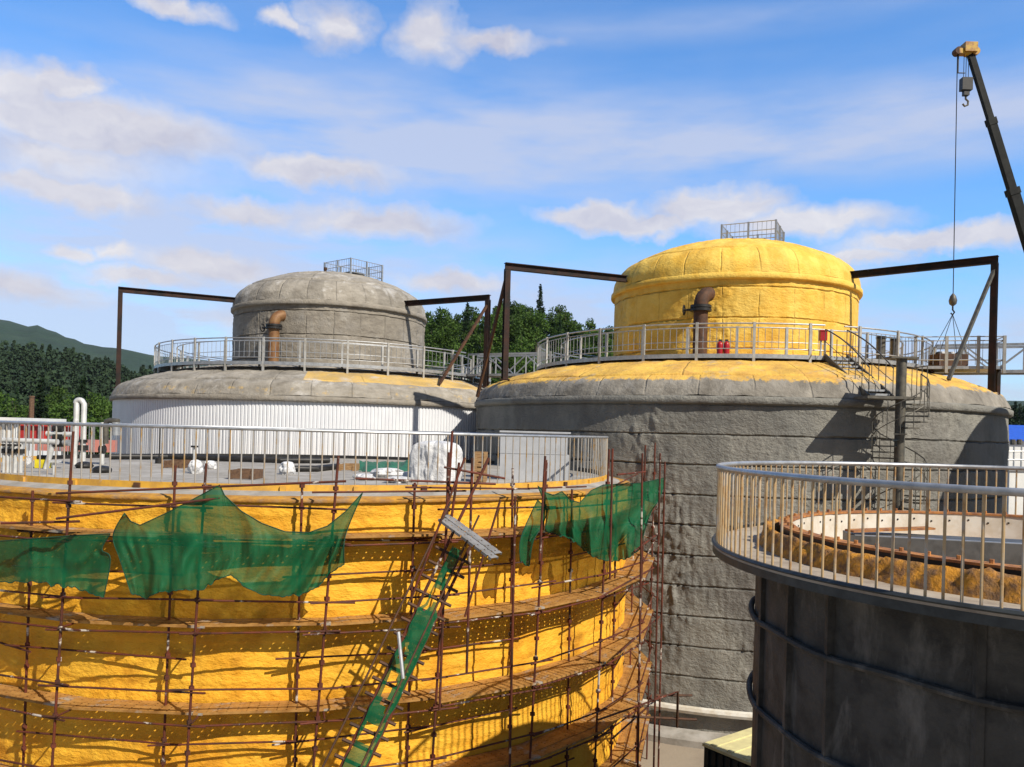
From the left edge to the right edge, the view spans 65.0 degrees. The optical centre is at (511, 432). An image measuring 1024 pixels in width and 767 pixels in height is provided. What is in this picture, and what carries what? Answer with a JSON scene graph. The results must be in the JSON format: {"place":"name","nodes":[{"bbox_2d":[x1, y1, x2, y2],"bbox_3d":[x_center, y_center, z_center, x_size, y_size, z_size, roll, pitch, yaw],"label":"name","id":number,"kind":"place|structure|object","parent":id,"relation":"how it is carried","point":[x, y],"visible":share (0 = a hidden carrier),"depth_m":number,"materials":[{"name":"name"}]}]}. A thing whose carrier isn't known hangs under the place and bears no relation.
{"place":"outdoors","nodes":[
{"label":"outdoors","id":0,"kind":"place"},
{"bbox_2d":[9,345,703,766],"bbox_3d":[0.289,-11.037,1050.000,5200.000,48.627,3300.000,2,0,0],"label":"ground","id":1,"kind":"structure","parent":0,"point":[673,755],"depth_m":26.51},
{"bbox_2d":[0,391,16,410],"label":"broadleaf tree","id":2,"kind":"object","parent":1,"relation":"on","point":[3,399],"visible":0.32,"depth_m":118.77,"materials":[{"name":"green plant"}]},
{"bbox_2d":[4,399,24,413],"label":"broadleaf tree","id":3,"kind":"object","parent":1,"relation":"on","point":[16,405],"visible":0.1,"depth_m":155.07,"materials":[{"name":"green plant"}]},
{"bbox_2d":[10,406,27,417],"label":"broadleaf tree","id":4,"kind":"object","parent":1,"relation":"on","point":[17,415],"visible":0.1,"depth_m":117.86,"materials":[{"name":"green plant"}]},
{"bbox_2d":[29,396,34,417],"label":"dark post","id":5,"kind":"object","parent":1,"relation":"on","point":[31,405],"visible":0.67,"depth_m":74.83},
{"bbox_2d":[0,417,65,457],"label":"white shed","id":6,"kind":"structure","parent":1,"relation":"on","point":[26,419],"depth_m":63.12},
{"bbox_2d":[34,376,50,418],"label":"conifer tree","id":7,"kind":"object","parent":1,"relation":"on","point":[41,410],"visible":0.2,"depth_m":115.49,"materials":[{"name":"green plant"}]},
{"bbox_2d":[35,393,61,412],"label":"broadleaf tree","id":8,"kind":"object","parent":1,"relation":"on","point":[50,400],"visible":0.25,"depth_m":159.81,"materials":[{"name":"green plant"}]},
{"bbox_2d":[47,385,70,403],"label":"broadleaf tree","id":9,"kind":"object","parent":1,"relation":"on","point":[55,392],"visible":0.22,"depth_m":168.46,"materials":[{"name":"green plant"}]},
{"bbox_2d":[50,402,72,418],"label":"broadleaf tree","id":10,"kind":"object","parent":1,"relation":"on","point":[64,408],"visible":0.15,"depth_m":128.43,"materials":[{"name":"green plant"}]},
{"bbox_2d":[17,424,116,451],"bbox_3d":[-20.329,0.198,36.775,4.244,1.300,1.150,2,0,0],"label":"red equipment skid","id":11,"kind":"object","parent":1,"relation":"on","point":[113,444],"visible":0.21,"depth_m":36.31,"materials":[{"name":"metal"}]},
{"bbox_2d":[71,375,95,436],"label":"conifer tree","id":12,"kind":"object","parent":1,"relation":"on","point":[82,391],"visible":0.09,"depth_m":104.46,"materials":[{"name":"green plant"}]},
{"bbox_2d":[61,413,106,454],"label":"broadleaf tree","id":13,"kind":"object","parent":1,"relation":"on","point":[92,418],"visible":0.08,"depth_m":97.03,"materials":[{"name":"green plant"}]},
{"bbox_2d":[64,390,109,436],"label":"broadleaf tree","id":14,"kind":"object","parent":1,"relation":"on","point":[96,410],"visible":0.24,"depth_m":116.81,"materials":[{"name":"green plant"}]},
{"bbox_2d":[77,432,98,454],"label":"broadleaf tree","id":15,"kind":"object","parent":1,"relation":"on","point":[96,438],"visible":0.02,"depth_m":91.40,"materials":[{"name":"green plant"}]},
{"bbox_2d":[109,257,490,459],"bbox_3d":[-11.344,-0.172,49.745,24.305,20.750,24.329,2,0,0],"label":"domed tank","id":16,"kind":"object","parent":1,"relation":"on","point":[331,349],"visible":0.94,"depth_m":40.65,"materials":[{"name":"metal"}]},
{"bbox_2d":[112,286,235,387],"bbox_3d":[-19.097,-5.202,45.769,6.449,5.600,0.596,1,0,-25],"label":"steel frame","id":17,"kind":"object","parent":16,"relation":"on","point":[121,290],"visible":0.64,"depth_m":44.89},
{"bbox_2d":[405,294,490,386],"bbox_3d":[-3.487,-5.025,44.894,3.592,5.136,6.344,1,0,-26],"label":"steel frame","id":18,"kind":"object","parent":16,"relation":"on","point":[474,298],"visible":0.84,"depth_m":44.02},
{"bbox_2d":[0,420,629,766],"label":"foam tank","id":19,"kind":"object","parent":1,"relation":"on","point":[235,661],"visible":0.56,"depth_m":17.09,"materials":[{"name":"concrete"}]},
{"bbox_2d":[1,438,58,472],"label":"pipe manifold","id":20,"kind":"object","parent":19,"relation":"on","point":[22,441],"visible":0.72,"depth_m":20.86,"materials":[{"name":"white metal"}]},
{"bbox_2d":[23,455,51,467],"bbox_3d":[-13.738,0.827,23.218,0.728,0.367,0.300,2,0,0],"label":"yellow pump","id":21,"kind":"object","parent":19,"relation":"on","point":[29,460],"visible":0.65,"depth_m":23.16,"materials":[{"name":"paint"}]},
{"bbox_2d":[48,460,61,474],"bbox_3d":[-11.683,0.892,20.534,0.240,0.365,0.200,2,0,0],"label":"roof post","id":22,"kind":"object","parent":19,"relation":"on","point":[53,465],"visible":0.72,"depth_m":20.49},
{"bbox_2d":[43,425,71,468],"bbox_3d":[-12.914,0.405,22.888,0.819,1.311,0.240,2,0,0],"label":"pipe branch","id":23,"kind":"object","parent":19,"relation":"on","point":[60,433],"visible":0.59,"depth_m":22.82,"materials":[{"name":"white metal"}]},
{"bbox_2d":[73,397,87,464],"bbox_3d":[-13.818,-0.055,25.734,0.482,2.146,0.321,1,0,-18],"label":"pipe loop","id":24,"kind":"object","parent":19,"relation":"on","point":[78,401],"visible":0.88,"depth_m":25.69,"materials":[{"name":"white metal"}]},
{"bbox_2d":[75,461,93,468],"bbox_3d":[-12.629,0.950,23.772,0.509,0.200,0.508,2,0,0],"label":"debris lump","id":25,"kind":"object","parent":19,"relation":"on","point":[85,464],"visible":0.81,"depth_m":23.57,"materials":[{"name":"black"}]},
{"bbox_2d":[92,465,111,472],"bbox_3d":[-11.101,0.990,21.774,0.494,0.200,0.485,2,0,0],"label":"debris lump","id":26,"kind":"object","parent":19,"relation":"on","point":[104,469],"visible":0.82,"depth_m":21.61,"materials":[{"name":"black"}]},
{"bbox_2d":[98,418,119,463],"bbox_3d":[-13.056,0.279,26.102,0.621,1.519,0.280,2,0,0],"label":"vent stack","id":27,"kind":"object","parent":19,"relation":"on","point":[105,434],"visible":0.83,"depth_m":26.04,"materials":[{"name":"metal"}]},
{"bbox_2d":[155,428,160,463],"bbox_3d":[-12.135,0.438,27.683,0.247,1.250,0.260,2,0,0],"label":"roof post","id":28,"kind":"object","parent":19,"relation":"on","point":[158,460],"visible":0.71,"depth_m":27.66,"materials":[{"name":"black metal"}]},
{"bbox_2d":[163,459,190,467],"bbox_3d":[-10.534,0.985,25.334,0.581,0.240,0.758,2,0,0],"label":"wooden crate","id":29,"kind":"object","parent":19,"relation":"on","point":[178,463],"visible":0.74,"depth_m":24.98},
{"bbox_2d":[187,459,202,473],"bbox_3d":[-8.914,0.951,22.631,0.428,0.391,0.443,2,0,0],"label":"sack","id":30,"kind":"object","parent":19,"relation":"on","point":[199,467],"visible":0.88,"depth_m":22.50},
{"bbox_2d":[203,460,216,468],"bbox_3d":[-9.457,1.002,25.188,0.440,0.261,0.443,2,0,0],"label":"sack","id":31,"kind":"object","parent":19,"relation":"on","point":[212,464],"visible":0.84,"depth_m":25.04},
{"bbox_2d":[111,454,329,462],"bbox_3d":[-10.913,0.975,30.402,7.885,0.209,1.291,2,0,-5],"label":"black pipe","id":32,"kind":"object","parent":19,"relation":"on","point":[226,458],"visible":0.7,"depth_m":30.29,"materials":[{"name":"metal"}]},
{"bbox_2d":[228,468,262,479],"bbox_3d":[-6.938,1.079,20.954,0.671,0.240,0.758,2,0,0],"label":"wooden crate","id":33,"kind":"object","parent":19,"relation":"on","point":[246,473],"visible":0.79,"depth_m":20.60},
{"bbox_2d":[279,461,295,474],"bbox_3d":[-6.518,1.022,23.296,0.481,0.376,0.530,2,0,0],"label":"sack","id":34,"kind":"object","parent":19,"relation":"on","point":[283,469],"visible":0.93,"depth_m":23.16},
{"bbox_2d":[294,463,339,471],"bbox_3d":[-6.047,1.122,25.783,0.625,0.190,2.613,1,0,19],"label":"black pipe","id":35,"kind":"object","parent":19,"relation":"on","point":[317,468],"visible":0.69,"depth_m":24.93,"materials":[{"name":"metal"}]},
{"bbox_2d":[339,463,359,470],"bbox_3d":[-5.338,1.131,26.359,0.545,0.220,0.758,2,0,0],"label":"cardboard box","id":36,"kind":"object","parent":19,"relation":"on","point":[349,466],"visible":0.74,"depth_m":26.01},
{"bbox_2d":[359,460,409,471],"bbox_3d":[-4.705,1.130,29.375,2.058,0.336,7.348,1,0,-7],"label":"tarpaulin","id":37,"kind":"object","parent":19,"relation":"on","point":[403,466],"visible":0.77,"depth_m":27.61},
{"bbox_2d":[370,468,403,477],"bbox_3d":[-3.588,1.153,23.242,1.044,0.268,0.766,2,0,0],"label":"sack","id":38,"kind":"object","parent":19,"relation":"on","point":[382,472],"visible":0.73,"depth_m":23.01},
{"bbox_2d":[386,476,411,482],"bbox_3d":[-2.926,1.219,20.937,0.760,0.169,0.788,2,0,0],"label":"sack","id":39,"kind":"object","parent":19,"relation":"on","point":[395,477],"visible":0.56,"depth_m":20.75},
{"bbox_2d":[409,441,462,483],"bbox_3d":[-2.020,0.771,21.558,1.244,1.113,0.951,2,0,20],"label":"wrapped bundle","id":40,"kind":"object","parent":19,"relation":"on","point":[423,458],"visible":0.77,"depth_m":21.23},
{"bbox_2d":[474,451,487,481],"bbox_3d":[-0.873,0.948,22.361,0.359,0.820,0.758,2,0,0],"label":"wooden crate","id":41,"kind":"object","parent":19,"relation":"on","point":[477,461],"visible":0.57,"depth_m":22.00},
{"bbox_2d":[499,430,570,480],"bbox_3d":[0.663,0.680,23.963,2.082,1.435,0.900,2,0,0],"label":"grey cabinet","id":42,"kind":"object","parent":19,"relation":"on","point":[509,446],"visible":0.83,"depth_m":23.54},
{"bbox_2d":[0,431,696,766],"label":"scaffold","id":43,"kind":"object","parent":1,"relation":"on","point":[632,711],"visible":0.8,"depth_m":17.00,"materials":[{"name":"brown metal"}]},
{"bbox_2d":[0,533,110,597],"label":"safety net","id":44,"kind":"object","parent":43,"relation":"hanging from","point":[81,562],"visible":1,"depth_m":15.46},
{"bbox_2d":[113,484,362,598],"bbox_3d":[-5.282,2.116,15.448,4.697,2.247,0.461,1,0,-7],"label":"safety net","id":45,"kind":"object","parent":43,"relation":"hanging from","point":[200,546],"visible":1,"depth_m":15.32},
{"bbox_2d":[322,457,489,766],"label":"scaffold ladder","id":46,"kind":"object","parent":43,"relation":"attached to","point":[421,621],"visible":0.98,"depth_m":15.24,"materials":[{"name":"metal"}]},
{"bbox_2d":[438,514,501,559],"bbox_3d":[-0.826,2.016,15.606,1.532,0.703,0.440,1,0,40],"label":"sloping plank","id":47,"kind":"object","parent":43,"relation":"attached to","point":[456,526],"visible":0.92,"depth_m":15.53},
{"bbox_2d":[519,500,546,565],"bbox_3d":[0.447,2.225,17.881,0.875,1.476,0.150,2,0,-42],"label":"safety net","id":48,"kind":"object","parent":43,"relation":"hanging from","point":[531,529],"visible":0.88,"depth_m":17.85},
{"bbox_2d":[538,478,665,561],"bbox_3d":[2.984,2.251,21.068,0.904,2.024,8.023,1,0,31],"label":"safety net","id":49,"kind":"object","parent":43,"relation":"hanging from","point":[584,523],"visible":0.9,"depth_m":19.59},
{"bbox_2d":[425,352,438,368],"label":"broadleaf tree","id":50,"kind":"object","parent":1,"relation":"on","point":[429,358],"visible":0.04,"depth_m":136.69,"materials":[{"name":"green plant"}]},
{"bbox_2d":[424,337,443,360],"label":"broadleaf tree","id":51,"kind":"object","parent":1,"relation":"on","point":[435,344],"visible":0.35,"depth_m":149.92,"materials":[{"name":"green plant"}]},
{"bbox_2d":[424,328,445,359],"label":"broadleaf tree","id":52,"kind":"object","parent":1,"relation":"on","point":[439,335],"visible":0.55,"depth_m":150.51,"materials":[{"name":"green plant"}]},
{"bbox_2d":[425,359,450,375],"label":"broadleaf tree","id":53,"kind":"object","parent":1,"relation":"on","point":[439,363],"visible":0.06,"depth_m":132.22,"materials":[{"name":"green plant"}]},
{"bbox_2d":[427,306,452,359],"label":"broadleaf tree","id":54,"kind":"object","parent":1,"relation":"on","point":[435,323],"visible":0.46,"depth_m":155.22,"materials":[{"name":"green plant"}]},
{"bbox_2d":[437,321,462,368],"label":"broadleaf tree","id":55,"kind":"object","parent":1,"relation":"on","point":[450,343],"visible":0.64,"depth_m":152.31,"materials":[{"name":"green plant"}]},
{"bbox_2d":[451,313,463,343],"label":"broadleaf tree","id":56,"kind":"object","parent":1,"relation":"on","point":[457,317],"visible":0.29,"depth_m":198.99,"materials":[{"name":"green plant"}]},
{"bbox_2d":[449,342,469,378],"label":"broadleaf tree","id":57,"kind":"object","parent":1,"relation":"on","point":[464,349],"visible":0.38,"depth_m":142.88,"materials":[{"name":"green plant"}]},
{"bbox_2d":[458,302,471,347],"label":"conifer tree","id":58,"kind":"object","parent":1,"relation":"on","point":[466,321],"visible":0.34,"depth_m":165.16,"materials":[{"name":"green plant"}]},
{"bbox_2d":[459,310,478,338],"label":"broadleaf tree","id":59,"kind":"object","parent":1,"relation":"on","point":[474,317],"visible":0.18,"depth_m":184.17,"materials":[{"name":"green plant"}]},
{"bbox_2d":[460,322,479,351],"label":"broadleaf tree","id":60,"kind":"object","parent":1,"relation":"on","point":[475,331],"visible":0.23,"depth_m":159.90,"materials":[{"name":"green plant"}]},
{"bbox_2d":[459,307,482,328],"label":"broadleaf tree","id":61,"kind":"object","parent":1,"relation":"on","point":[472,311],"visible":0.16,"depth_m":184.61,"materials":[{"name":"green plant"}]},
{"bbox_2d":[464,333,493,378],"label":"broadleaf tree","id":62,"kind":"object","parent":1,"relation":"on","point":[478,339],"visible":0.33,"depth_m":142.40,"materials":[{"name":"green plant"}]},
{"bbox_2d":[478,317,501,372],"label":"broadleaf tree","id":63,"kind":"object","parent":1,"relation":"on","point":[498,346],"visible":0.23,"depth_m":151.24,"materials":[{"name":"green plant"}]},
{"bbox_2d":[478,314,502,370],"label":"broadleaf tree","id":64,"kind":"object","parent":1,"relation":"on","point":[499,326],"visible":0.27,"depth_m":150.30,"materials":[{"name":"green plant"}]},
{"bbox_2d":[491,349,524,380],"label":"broadleaf tree","id":65,"kind":"object","parent":1,"relation":"on","point":[519,365],"visible":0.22,"depth_m":131.49,"materials":[{"name":"green plant"}]},
{"bbox_2d":[497,321,522,351],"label":"broadleaf tree","id":66,"kind":"object","parent":1,"relation":"on","point":[513,334],"visible":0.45,"depth_m":152.70,"materials":[{"name":"green plant"}]},
{"bbox_2d":[0,340,1022,422],"bbox_3d":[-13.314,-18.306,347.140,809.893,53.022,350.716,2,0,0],"label":"wood","id":67,"kind":"object","parent":1,"relation":"on","point":[55,367],"visible":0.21,"depth_m":305.20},
{"bbox_2d":[501,300,521,317],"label":"broadleaf tree","id":68,"kind":"object","parent":1,"relation":"on","point":[513,309],"visible":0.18,"depth_m":192.08,"materials":[{"name":"green plant"}]},
{"bbox_2d":[501,315,525,354],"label":"broadleaf tree","id":69,"kind":"object","parent":1,"relation":"on","point":[515,323],"visible":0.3,"depth_m":153.90,"materials":[{"name":"green plant"}]},
{"bbox_2d":[509,343,529,371],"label":"broadleaf tree","id":70,"kind":"object","parent":1,"relation":"on","point":[516,350],"visible":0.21,"depth_m":140.99,"materials":[{"name":"green plant"}]},
{"bbox_2d":[510,335,536,372],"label":"broadleaf tree","id":71,"kind":"object","parent":1,"relation":"on","point":[529,345],"visible":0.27,"depth_m":143.43,"materials":[{"name":"green plant"}]},
{"bbox_2d":[517,313,536,351],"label":"broadleaf tree","id":72,"kind":"object","parent":1,"relation":"on","point":[525,325],"visible":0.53,"depth_m":168.82,"materials":[{"name":"green plant"}]},
{"bbox_2d":[523,360,542,372],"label":"broadleaf tree","id":73,"kind":"object","parent":1,"relation":"on","point":[530,368],"visible":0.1,"depth_m":132.19,"materials":[{"name":"green plant"}]},
{"bbox_2d":[524,311,550,360],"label":"broadleaf tree","id":74,"kind":"object","parent":1,"relation":"on","point":[534,335],"visible":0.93,"depth_m":168.88,"materials":[{"name":"green plant"}]},
{"bbox_2d":[536,284,550,340],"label":"conifer tree","id":75,"kind":"object","parent":1,"relation":"on","point":[539,301],"visible":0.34,"depth_m":210.02,"materials":[{"name":"green plant"}]},
{"bbox_2d":[544,312,556,347],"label":"broadleaf tree","id":76,"kind":"object","parent":1,"relation":"on","point":[548,317],"visible":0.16,"depth_m":222.68,"materials":[{"name":"green plant"}]},
{"bbox_2d":[548,315,563,344],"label":"broadleaf tree","id":77,"kind":"object","parent":1,"relation":"on","point":[551,328],"visible":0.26,"depth_m":194.35,"materials":[{"name":"green plant"}]},
{"bbox_2d":[548,304,569,336],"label":"broadleaf tree","id":78,"kind":"object","parent":1,"relation":"on","point":[558,310],"visible":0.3,"depth_m":201.73,"materials":[{"name":"green plant"}]},
{"bbox_2d":[549,329,574,360],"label":"broadleaf tree","id":79,"kind":"object","parent":1,"relation":"on","point":[556,346],"visible":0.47,"depth_m":155.15,"materials":[{"name":"green plant"}]},
{"bbox_2d":[552,311,578,353],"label":"broadleaf tree","id":80,"kind":"object","parent":1,"relation":"on","point":[568,323],"visible":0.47,"depth_m":177.75,"materials":[{"name":"green plant"}]},
{"bbox_2d":[569,323,586,356],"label":"broadleaf tree","id":81,"kind":"object","parent":1,"relation":"on","point":[578,328],"visible":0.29,"depth_m":175.14,"materials":[{"name":"green plant"}]},
{"bbox_2d":[570,340,592,359],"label":"broadleaf tree","id":82,"kind":"object","parent":1,"relation":"on","point":[587,346],"visible":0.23,"depth_m":153.70,"materials":[{"name":"green plant"}]},
{"bbox_2d":[581,317,595,340],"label":"broadleaf tree","id":83,"kind":"object","parent":1,"relation":"on","point":[590,324],"visible":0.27,"depth_m":192.89,"materials":[{"name":"green plant"}]},
{"bbox_2d":[584,335,603,357],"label":"broadleaf tree","id":84,"kind":"object","parent":1,"relation":"on","point":[595,349],"visible":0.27,"depth_m":168.64,"materials":[{"name":"green plant"}]},
{"bbox_2d":[582,328,609,356],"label":"broadleaf tree","id":85,"kind":"object","parent":1,"relation":"on","point":[592,333],"visible":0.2,"depth_m":170.98,"materials":[{"name":"green plant"}]},
{"bbox_2d":[603,338,613,356],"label":"broadleaf tree","id":86,"kind":"object","parent":1,"relation":"on","point":[610,348],"visible":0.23,"depth_m":180.13,"materials":[{"name":"green plant"}]},
{"bbox_2d":[702,727,751,766],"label":"site container","id":87,"kind":"object","parent":1,"relation":"on","point":[732,750],"visible":0.45,"depth_m":20.45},
{"bbox_2d":[474,219,1013,748],"bbox_3d":[10.262,0.394,39.508,25.842,20.750,25.816,2,0,0],"label":"domed tank","id":88,"kind":"object","parent":1,"relation":"on","point":[684,395],"visible":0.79,"depth_m":28.80,"materials":[{"name":"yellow concrete"}]},
{"bbox_2d":[467,352,554,377],"bbox_3d":[-0.076,-3.723,44.454,4.829,1.260,1.193,2,0,25],"label":"footbridge","id":89,"kind":"object","parent":88,"relation":"attached to","point":[514,355],"visible":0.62,"depth_m":44.56,"materials":[{"name":"metal"}]},
{"bbox_2d":[476,262,627,396],"bbox_3d":[1.932,-4.465,36.308,6.932,5.871,2.027,2,0,-5],"label":"steel frame","id":90,"kind":"object","parent":88,"relation":"on","point":[504,297],"visible":1,"depth_m":35.74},
{"bbox_2d":[717,339,722,353],"bbox_3d":[8.194,-3.349,31.698,0.250,0.645,0.244,2,0,-39],"label":"fire extinguisher","id":91,"kind":"object","parent":88,"relation":"on","point":[719,345],"visible":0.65,"depth_m":31.61,"materials":[{"name":"red metal"}]},
{"bbox_2d":[723,339,729,353],"bbox_3d":[8.435,-3.343,31.635,0.250,0.645,0.244,2,0,-39],"label":"fire extinguisher","id":92,"kind":"object","parent":88,"relation":"on","point":[726,345],"visible":0.71,"depth_m":31.54,"materials":[{"name":"red metal"}]},
{"bbox_2d":[819,330,827,355],"bbox_3d":[12.004,-3.417,31.056,0.300,1.060,0.240,2,0,0],"label":"red hose box","id":93,"kind":"object","parent":88,"relation":"on","point":[821,335],"visible":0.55,"depth_m":31.01,"materials":[{"name":"metal"}]},
{"bbox_2d":[850,255,999,394],"bbox_3d":[17.027,-4.306,33.441,3.496,5.500,6.263,2,0,-18],"label":"steel frame","id":94,"kind":"object","parent":88,"relation":"on","point":[993,278],"visible":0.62,"depth_m":31.84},
{"bbox_2d":[885,335,1006,392],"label":"side platform","id":95,"kind":"structure","parent":88,"relation":"on","point":[946,368],"depth_m":32.51,"materials":[{"name":"metal"}]},
{"bbox_2d":[934,343,1023,374],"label":"footbridge","id":96,"kind":"object","parent":88,"relation":"attached to","point":[1008,345],"visible":0.33,"depth_m":34.98,"materials":[{"name":"metal"}]},
{"bbox_2d":[711,461,1023,766],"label":"open tank","id":97,"kind":"object","parent":1,"relation":"on","point":[894,637],"visible":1,"depth_m":9.35,"materials":[{"name":"metal"}]},
{"bbox_2d":[824,329,929,510],"bbox_3d":[12.457,3.457,28.055,2.107,14.741,5.050,2,0,0],"label":"spiral stair","id":98,"kind":"object","parent":1,"relation":"on","point":[900,398],"visible":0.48,"depth_m":26.31,"materials":[{"name":"metal"}]},
{"bbox_2d":[931,41,1023,353],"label":"mobile crane","id":99,"kind":"object","parent":1,"relation":"on","point":[970,51],"visible":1,"depth_m":35.87,"materials":[{"name":"black metal"}]},
{"bbox_2d":[928,351,967,365],"bbox_3d":[18.435,-3.079,34.000,1.250,0.700,0.850,2,0,0],"label":"lifting tray","id":100,"kind":"object","parent":99,"relation":"hanging from","point":[938,355],"visible":0.61,"depth_m":33.58,"materials":[{"name":"brown metal"}]},
{"bbox_2d":[1007,470,1023,514],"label":"white cabin","id":101,"kind":"object","parent":1,"relation":"on","point":[1011,484],"visible":0.2,"depth_m":45.75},
{"bbox_2d":[1011,401,1020,424],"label":"conifer tree","id":102,"kind":"object","parent":1,"relation":"on","point":[1016,417],"visible":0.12,"depth_m":196.25,"materials":[{"name":"green plant"}]},
{"bbox_2d":[1008,439,1023,466],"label":"pipe rack","id":103,"kind":"object","parent":1,"relation":"on","point":[1013,441],"visible":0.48,"depth_m":51.95,"materials":[{"name":"metal"}]},
{"bbox_2d":[1009,425,1023,466],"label":"blue roofed shed","id":104,"kind":"structure","parent":1,"relation":"on","point":[1016,432],"depth_m":70.00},
{"bbox_2d":[0,320,1023,405],"bbox_3d":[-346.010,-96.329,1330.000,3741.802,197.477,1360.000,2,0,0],"label":"hills","id":105,"kind":"structure","parent":0,"point":[24,335],"depth_m":1292.22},
{"bbox_2d":[0,0,1023,400],"label":"sky","id":106,"kind":"structure","parent":0,"point":[207,147],"materials":[{"name":"blue"}]},
{"bbox_2d":[876,336,888,359],"bbox_3d":[14.782,-3.329,32.233,0.500,1.050,0.400,2,0,0],"label":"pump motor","id":107,"kind":"object","parent":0,"point":[880,347],"visible":0.56,"depth_m":32.09,"materials":[{"name":"metal"}]},
{"bbox_2d":[890,338,900,360],"bbox_3d":[15.617,-3.307,32.812,0.500,1.050,0.400,2,0,0],"label":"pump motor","id":108,"kind":"object","parent":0,"point":[892,346],"visible":0.46,"depth_m":32.70,"materials":[{"name":"metal"}]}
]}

